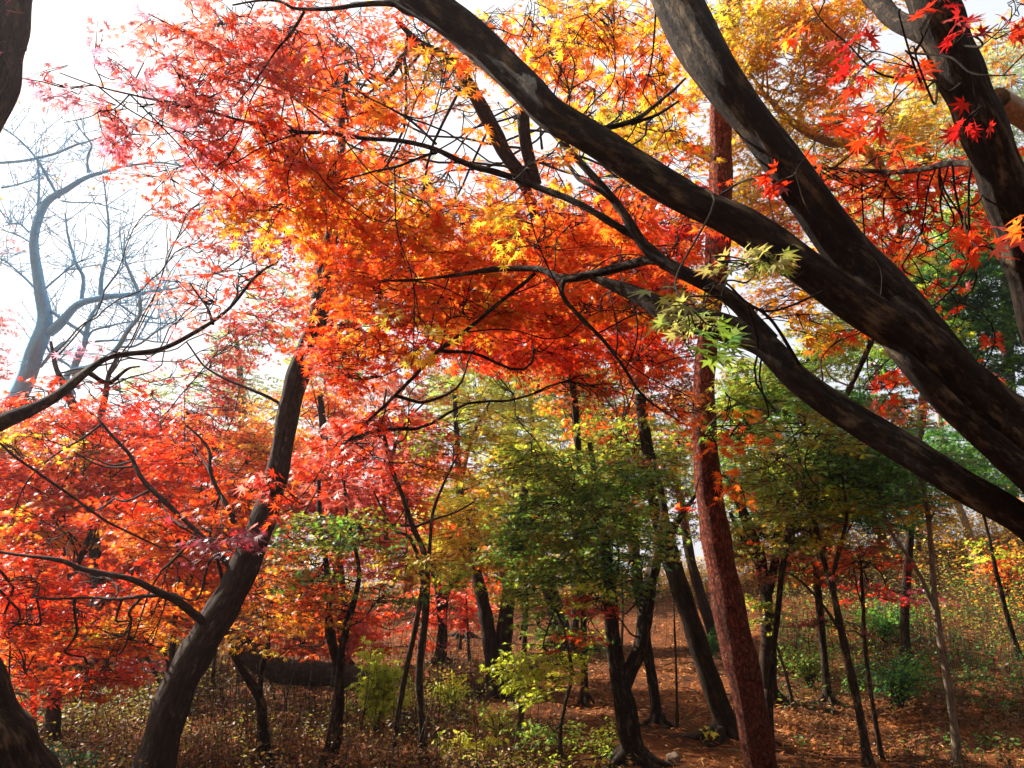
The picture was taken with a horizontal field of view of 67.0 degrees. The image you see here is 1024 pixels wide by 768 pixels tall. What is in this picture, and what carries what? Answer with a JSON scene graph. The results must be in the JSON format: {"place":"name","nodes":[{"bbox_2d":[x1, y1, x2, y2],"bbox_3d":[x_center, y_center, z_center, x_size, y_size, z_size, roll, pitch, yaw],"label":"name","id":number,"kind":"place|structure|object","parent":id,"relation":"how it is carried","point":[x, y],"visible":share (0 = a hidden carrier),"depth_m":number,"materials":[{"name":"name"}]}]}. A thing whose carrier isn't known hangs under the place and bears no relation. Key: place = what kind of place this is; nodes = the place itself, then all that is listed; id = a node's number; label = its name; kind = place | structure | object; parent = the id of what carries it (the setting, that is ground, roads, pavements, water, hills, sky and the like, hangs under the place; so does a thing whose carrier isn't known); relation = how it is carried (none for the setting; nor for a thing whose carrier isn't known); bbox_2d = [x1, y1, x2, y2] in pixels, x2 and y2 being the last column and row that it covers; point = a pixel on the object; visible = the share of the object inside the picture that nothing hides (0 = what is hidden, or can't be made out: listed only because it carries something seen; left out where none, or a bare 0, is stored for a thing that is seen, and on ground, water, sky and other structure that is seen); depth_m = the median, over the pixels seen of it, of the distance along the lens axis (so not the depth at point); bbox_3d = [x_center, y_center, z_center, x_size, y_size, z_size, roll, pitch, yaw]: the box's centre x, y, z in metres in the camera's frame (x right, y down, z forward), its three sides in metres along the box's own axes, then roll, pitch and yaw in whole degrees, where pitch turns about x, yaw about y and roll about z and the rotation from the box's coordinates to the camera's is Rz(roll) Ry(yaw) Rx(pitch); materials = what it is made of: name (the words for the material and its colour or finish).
{"place":"outdoors","nodes":[
{"label":"outdoors","id":0,"kind":"place"},
{"bbox_2d":[0,0,1023,595],"label":"sky","id":1,"kind":"structure","parent":0,"point":[57,36],"materials":[{"name":"white"}]},
{"bbox_2d":[4,533,1023,767],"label":"ground","id":2,"kind":"structure","parent":0,"point":[649,739],"depth_m":9.84,"materials":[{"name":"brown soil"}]},
{"bbox_2d":[0,224,52,525],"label":"maple tree","id":3,"kind":"object","parent":2,"relation":"on","point":[4,325],"visible":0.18,"depth_m":22.12,"materials":[{"name":"red plant"}]},
{"bbox_2d":[0,548,88,722],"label":"maple tree","id":4,"kind":"object","parent":2,"relation":"on","point":[43,655],"visible":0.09,"depth_m":7.76,"materials":[{"name":"red plant"}]},
{"bbox_2d":[44,741,106,767],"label":"ground cover","id":5,"kind":"object","parent":2,"relation":"on","point":[94,763],"visible":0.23,"depth_m":6.16,"materials":[{"name":"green plant"}]},
{"bbox_2d":[0,404,207,750],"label":"maple tree","id":6,"kind":"object","parent":2,"relation":"on","point":[93,485],"visible":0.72,"depth_m":7.84,"materials":[{"name":"red plant"}]},
{"bbox_2d":[2,430,215,608],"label":"maple tree","id":7,"kind":"object","parent":2,"relation":"on","point":[39,449],"depth_m":21.53,"materials":[{"name":"red plant"}]},
{"bbox_2d":[0,80,240,457],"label":"bare tree","id":8,"kind":"object","parent":2,"relation":"on","point":[44,330],"visible":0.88,"depth_m":12.95,"materials":[{"name":"grey plant"}]},
{"bbox_2d":[0,0,305,767],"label":"maple tree","id":9,"kind":"object","parent":2,"relation":"on","point":[22,745],"visible":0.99,"depth_m":4.08,"materials":[{"name":"red plant"}]},
{"bbox_2d":[0,172,309,675],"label":"maple tree","id":10,"kind":"object","parent":2,"relation":"on","point":[243,331],"visible":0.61,"depth_m":11.70,"materials":[{"name":"red plant"}]},
{"bbox_2d":[0,388,343,669],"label":"maple tree","id":11,"kind":"object","parent":2,"relation":"on","point":[111,561],"visible":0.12,"depth_m":12.85,"materials":[{"name":"red plant"}]},
{"bbox_2d":[0,70,370,767],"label":"maple tree","id":12,"kind":"object","parent":2,"relation":"on","point":[182,678],"visible":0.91,"depth_m":5.60,"materials":[{"name":"red plant"}]},
{"bbox_2d":[56,413,318,613],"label":"maple tree","id":13,"kind":"object","parent":2,"relation":"on","point":[198,480],"visible":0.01,"depth_m":21.53,"materials":[{"name":"red plant"}]},
{"bbox_2d":[91,361,311,689],"bbox_3d":[-4.055,1.981,9.376,3.181,4.520,1.854,-6,-15,22],"label":"maple tree","id":14,"kind":"object","parent":2,"relation":"on","point":[147,549],"visible":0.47,"depth_m":9.42,"materials":[{"name":"red plant"}]},
{"bbox_2d":[208,651,216,699],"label":"sapling","id":15,"kind":"object","parent":2,"relation":"on","point":[213,670],"visible":0.45,"depth_m":9.97,"materials":[{"name":"brown plant"}]},
{"bbox_2d":[114,264,314,466],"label":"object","id":16,"kind":"object","parent":2,"relation":"on","point":[239,374],"visible":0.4,"depth_m":29.82,"materials":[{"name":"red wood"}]},
{"bbox_2d":[175,571,322,767],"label":"maple tree","id":17,"kind":"object","parent":2,"relation":"on","point":[255,687],"visible":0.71,"depth_m":6.03,"materials":[{"name":"orange plant"}]},
{"bbox_2d":[232,634,418,738],"bbox_3d":[-1.957,3.622,8.952,3.652,1.294,0.905,-11,-18,38],"label":"fallen log","id":18,"kind":"object","parent":2,"relation":"on","point":[282,666],"visible":0.41,"depth_m":9.48,"materials":[{"name":"brown wood"}]},
{"bbox_2d":[234,480,439,767],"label":"maple tree","id":19,"kind":"object","parent":2,"relation":"on","point":[327,585],"visible":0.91,"depth_m":6.31,"materials":[{"name":"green plant"}]},
{"bbox_2d":[253,267,474,671],"bbox_3d":[-2.541,1.371,12.556,3.866,6.726,2.754,-6,-15,22],"label":"maple tree","id":20,"kind":"object","parent":2,"relation":"on","point":[311,509],"visible":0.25,"depth_m":12.34,"materials":[{"name":"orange plant"}]},
{"bbox_2d":[344,636,415,732],"bbox_3d":[-1.413,3.191,8.160,0.807,1.039,0.525,0,-14,0],"label":"shrub","id":21,"kind":"object","parent":2,"relation":"on","point":[381,680],"visible":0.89,"depth_m":8.11,"materials":[{"name":"green plant"}]},
{"bbox_2d":[267,376,528,765],"bbox_3d":[-1.181,1.875,6.963,1.816,3.673,2.747,11,-18,-37],"label":"maple tree","id":22,"kind":"object","parent":2,"relation":"on","point":[424,562],"visible":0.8,"depth_m":6.98,"materials":[{"name":"red plant"}]},
{"bbox_2d":[313,345,488,603],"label":"maple tree","id":23,"kind":"object","parent":2,"relation":"on","point":[395,388],"visible":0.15,"depth_m":23.63,"materials":[{"name":"red plant"}]},
{"bbox_2d":[315,520,502,665],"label":"maple tree","id":24,"kind":"object","parent":2,"relation":"on","point":[441,609],"visible":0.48,"depth_m":12.83,"materials":[{"name":"red plant"}]},
{"bbox_2d":[425,662,471,717],"bbox_3d":[-0.760,3.621,9.121,0.625,0.657,0.682,0,-14,0],"label":"shrub","id":25,"kind":"object","parent":2,"relation":"on","point":[455,684],"visible":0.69,"depth_m":9.05,"materials":[{"name":"green plant"}]},
{"bbox_2d":[458,591,462,650],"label":"sapling","id":26,"kind":"object","parent":2,"relation":"on","point":[460,643],"visible":0.2,"depth_m":14.32,"materials":[{"name":"brown plant"}]},
{"bbox_2d":[368,532,560,596],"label":"maple tree","id":27,"kind":"object","parent":2,"relation":"on","point":[490,574],"visible":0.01,"depth_m":28.48,"materials":[{"name":"red plant"}]},
{"bbox_2d":[465,582,471,661],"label":"sapling","id":28,"kind":"object","parent":2,"relation":"on","point":[468,646],"visible":0.62,"depth_m":13.06,"materials":[{"name":"brown plant"}]},
{"bbox_2d":[428,728,509,766],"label":"leafy plant","id":29,"kind":"object","parent":2,"relation":"on","point":[466,743],"visible":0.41,"depth_m":6.98,"materials":[{"name":"green plant"}]},
{"bbox_2d":[403,465,559,702],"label":"maple tree","id":30,"kind":"object","parent":2,"relation":"on","point":[493,640],"visible":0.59,"depth_m":9.79,"materials":[{"name":"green plant"}]},
{"bbox_2d":[166,0,803,708],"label":"maple tree","id":31,"kind":"object","parent":2,"relation":"on","point":[486,116],"visible":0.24,"depth_m":7.00,"materials":[{"name":"orange plant"}]},
{"bbox_2d":[462,697,534,742],"bbox_3d":[-0.137,3.515,8.087,0.753,0.483,0.690,0,-14,0],"label":"shrub","id":32,"kind":"object","parent":2,"relation":"on","point":[493,715],"visible":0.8,"depth_m":8.03,"materials":[{"name":"green plant"}]},
{"bbox_2d":[0,0,1023,541],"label":"maple tree","id":33,"kind":"object","parent":2,"relation":"on","point":[856,278],"visible":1,"depth_m":3.54,"materials":[{"name":"orange plant"}]},
{"bbox_2d":[8,539,1022,765],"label":"fallen twigs","id":34,"kind":"object","parent":2,"relation":"on","point":[663,703],"visible":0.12,"depth_m":10.01,"materials":[{"name":"brown wood"}]},
{"bbox_2d":[10,533,1023,767],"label":"pine needles","id":35,"kind":"object","parent":2,"relation":"on","point":[700,748],"visible":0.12,"depth_m":9.25,"materials":[{"name":"brown plant"}]},
{"bbox_2d":[10,532,1023,767],"bbox_3d":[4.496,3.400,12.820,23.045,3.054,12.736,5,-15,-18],"label":"undergrowth","id":36,"kind":"object","parent":2,"relation":"on","point":[148,691],"visible":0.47,"depth_m":7.96,"materials":[{"name":"green plant"}]},
{"bbox_2d":[468,524,567,745],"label":"sapling","id":37,"kind":"object","parent":2,"relation":"on","point":[521,714],"visible":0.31,"depth_m":7.58,"materials":[{"name":"brown plant"}]},
{"bbox_2d":[400,342,641,641],"bbox_3d":[0.312,2.382,15.759,5.753,6.682,3.116,0,-14,0],"label":"maple tree","id":38,"kind":"object","parent":2,"relation":"on","point":[499,491],"visible":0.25,"depth_m":15.70,"materials":[{"name":"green plant"}]},
{"bbox_2d":[404,361,669,598],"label":"maple tree","id":39,"kind":"object","parent":2,"relation":"on","point":[529,402],"visible":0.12,"depth_m":24.43,"materials":[{"name":"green plant"}]},
{"bbox_2d":[476,597,621,767],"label":"sapling","id":40,"kind":"object","parent":2,"relation":"on","point":[564,661],"visible":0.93,"depth_m":6.90,"materials":[{"name":"green plant"}]},
{"bbox_2d":[480,403,639,652],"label":"pine tree","id":41,"kind":"object","parent":2,"relation":"on","point":[523,446],"visible":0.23,"depth_m":14.59,"materials":[{"name":"green plant"}]},
{"bbox_2d":[398,216,728,663],"bbox_3d":[0.848,1.058,12.221,5.726,6.964,3.880,0,-14,0],"label":"maple tree","id":42,"kind":"object","parent":2,"relation":"on","point":[574,622],"visible":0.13,"depth_m":12.79,"materials":[{"name":"orange plant"}]},
{"bbox_2d":[467,436,696,767],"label":"maple tree","id":43,"kind":"object","parent":2,"relation":"on","point":[592,488],"visible":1,"depth_m":6.72,"materials":[{"name":"green plant"}]},
{"bbox_2d":[175,487,1023,617],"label":"scrub","id":44,"kind":"object","parent":2,"relation":"on","point":[992,526],"visible":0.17,"depth_m":20.96,"materials":[{"name":"green plant"}]},
{"bbox_2d":[549,524,652,591],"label":"maple tree","id":45,"kind":"object","parent":2,"relation":"on","point":[615,556],"visible":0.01,"depth_m":28.79,"materials":[{"name":"green plant"}]},
{"bbox_2d":[621,578,623,647],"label":"sapling","id":46,"kind":"object","parent":2,"relation":"on","point":[622,628],"visible":0.55,"depth_m":14.91,"materials":[{"name":"brown plant"}]},
{"bbox_2d":[619,474,698,729],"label":"maple tree","id":47,"kind":"object","parent":2,"relation":"on","point":[656,716],"visible":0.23,"depth_m":8.28,"materials":[{"name":"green plant"}]},
{"bbox_2d":[666,751,679,762],"bbox_3d":[1.473,3.423,7.085,0.130,0.104,0.106,0,-14,0],"label":"stone","id":48,"kind":"object","parent":2,"relation":"on","point":[673,755],"visible":0.8,"depth_m":7.06,"materials":[{"name":"grey stone"}]},
{"bbox_2d":[559,393,789,748],"bbox_3d":[1.634,1.926,7.915,2.257,3.768,1.404,0,-14,0],"label":"pine tree","id":49,"kind":"object","parent":2,"relation":"on","point":[723,724],"visible":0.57,"depth_m":7.88,"materials":[{"name":"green plant"}]},
{"bbox_2d":[673,600,679,727],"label":"sapling","id":50,"kind":"object","parent":2,"relation":"on","point":[677,724],"visible":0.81,"depth_m":8.21,"materials":[{"name":"brown plant"}]},
{"bbox_2d":[637,0,777,767],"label":"red pine","id":51,"kind":"object","parent":2,"relation":"on","point":[741,663],"visible":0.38,"depth_m":5.09,"materials":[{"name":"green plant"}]},
{"bbox_2d":[658,422,756,650],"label":"pine tree","id":52,"kind":"object","parent":2,"relation":"on","point":[706,613],"visible":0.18,"depth_m":13.95,"materials":[{"name":"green plant"}]},
{"bbox_2d":[699,724,719,739],"bbox_3d":[1.934,3.471,7.622,0.148,0.229,0.227,11,-18,-36],"label":"seedling","id":53,"kind":"object","parent":2,"relation":"on","point":[712,733],"visible":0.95,"depth_m":7.63,"materials":[{"name":"yellow plant"}]},
{"bbox_2d":[706,624,719,657],"bbox_3d":[3.372,4.325,12.962,0.507,0.606,0.450,-3,-14,12],"label":"shrub","id":54,"kind":"object","parent":2,"relation":"on","point":[711,640],"visible":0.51,"depth_m":12.89,"materials":[{"name":"green plant"}]},
{"bbox_2d":[606,358,933,567],"bbox_3d":[8.326,2.661,22.972,11.432,8.072,8.552,0,-14,0],"label":"maple tree","id":55,"kind":"object","parent":2,"relation":"on","point":[736,465],"visible":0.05,"depth_m":24.39,"materials":[{"name":"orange plant"}]},
{"bbox_2d":[770,618,796,711],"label":"sapling","id":56,"kind":"object","parent":2,"relation":"on","point":[791,700],"visible":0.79,"depth_m":9.53,"materials":[{"name":"brown plant"}]},
{"bbox_2d":[696,472,871,706],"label":"pine tree","id":57,"kind":"object","parent":2,"relation":"on","point":[766,580],"visible":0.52,"depth_m":9.81,"materials":[{"name":"green plant"}]},
{"bbox_2d":[688,350,927,767],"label":"sapling","id":58,"kind":"object","parent":2,"relation":"on","point":[801,471],"visible":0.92,"depth_m":6.70,"materials":[{"name":"green plant"}]},
{"bbox_2d":[719,408,904,573],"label":"maple tree","id":59,"kind":"object","parent":2,"relation":"on","point":[758,464],"depth_m":27.43,"materials":[{"name":"green plant"}]},
{"bbox_2d":[690,312,936,708],"bbox_3d":[3.648,1.608,8.813,3.004,4.716,4.192,-4,-14,14],"label":"maple tree","id":60,"kind":"object","parent":2,"relation":"on","point":[860,399],"visible":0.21,"depth_m":9.56,"materials":[{"name":"green plant"}]},
{"bbox_2d":[776,629,862,687],"bbox_3d":[4.331,3.870,11.012,1.430,0.971,1.077,0,-14,0],"label":"shrub","id":61,"kind":"object","parent":2,"relation":"on","point":[808,672],"visible":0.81,"depth_m":11.01,"materials":[{"name":"green plant"}]},
{"bbox_2d":[666,0,1023,751],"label":"maple tree","id":62,"kind":"object","parent":2,"relation":"on","point":[812,56],"visible":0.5,"depth_m":5.69,"materials":[{"name":"yellow plant"}]},
{"bbox_2d":[779,541,960,761],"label":"sapling","id":63,"kind":"object","parent":2,"relation":"on","point":[862,598],"visible":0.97,"depth_m":7.08,"materials":[{"name":"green plant"}]},
{"bbox_2d":[811,436,960,561],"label":"pine tree","id":64,"kind":"object","parent":2,"relation":"on","point":[939,524],"visible":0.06,"depth_m":21.88,"materials":[{"name":"green plant"}]},
{"bbox_2d":[841,595,944,642],"bbox_3d":[6.564,4.127,13.640,1.780,0.915,1.673,0,-14,0],"label":"shrub","id":65,"kind":"object","parent":2,"relation":"on","point":[888,624],"visible":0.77,"depth_m":13.53,"materials":[{"name":"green plant"}]},
{"bbox_2d":[840,639,948,708],"bbox_3d":[4.744,3.586,9.574,1.546,0.897,1.184,0,-14,0],"label":"shrub","id":66,"kind":"object","parent":2,"relation":"on","point":[902,682],"visible":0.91,"depth_m":9.45,"materials":[{"name":"green plant"}]},
{"bbox_2d":[772,0,1023,418],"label":"maple tree","id":67,"kind":"object","parent":2,"relation":"on","point":[939,33],"visible":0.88,"depth_m":2.32,"materials":[{"name":"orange plant"}]},
{"bbox_2d":[805,399,1021,767],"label":"sapling","id":68,"kind":"object","parent":2,"relation":"on","point":[932,597],"visible":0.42,"depth_m":6.93,"materials":[{"name":"green plant"}]},
{"bbox_2d":[887,488,962,555],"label":"pine tree","id":69,"kind":"object","parent":2,"relation":"on","point":[948,506],"visible":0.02,"depth_m":22.91,"materials":[{"name":"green plant"}]},
{"bbox_2d":[829,144,1023,669],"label":"evergreen tree","id":70,"kind":"object","parent":2,"relation":"on","point":[1002,312],"visible":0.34,"depth_m":11.68,"materials":[{"name":"green plant"}]},
{"bbox_2d":[830,20,1023,532],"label":"tree leaves","id":71,"kind":"object","parent":2,"relation":"on","point":[1017,68],"visible":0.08,"depth_m":25.82,"materials":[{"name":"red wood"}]},
{"bbox_2d":[898,413,1023,586],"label":"pine tree","id":72,"kind":"object","parent":2,"relation":"on","point":[940,419],"visible":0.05,"depth_m":19.91,"materials":[{"name":"green plant"}]},
{"bbox_2d":[960,515,1023,659],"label":"sapling","id":73,"kind":"object","parent":2,"relation":"on","point":[993,557],"visible":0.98,"depth_m":12.20,"materials":[{"name":"yellow plant"}]},
{"bbox_2d":[962,530,1023,601],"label":"shrub","id":74,"kind":"object","parent":2,"relation":"on","point":[1010,560],"visible":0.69,"depth_m":16.51,"materials":[{"name":"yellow plant"}]},
{"bbox_2d":[994,87,1023,133],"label":"maple tree","id":75,"kind":"object","parent":2,"relation":"on","point":[1012,103],"visible":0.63,"depth_m":3.64,"materials":[{"name":"brown plant"}]}
]}

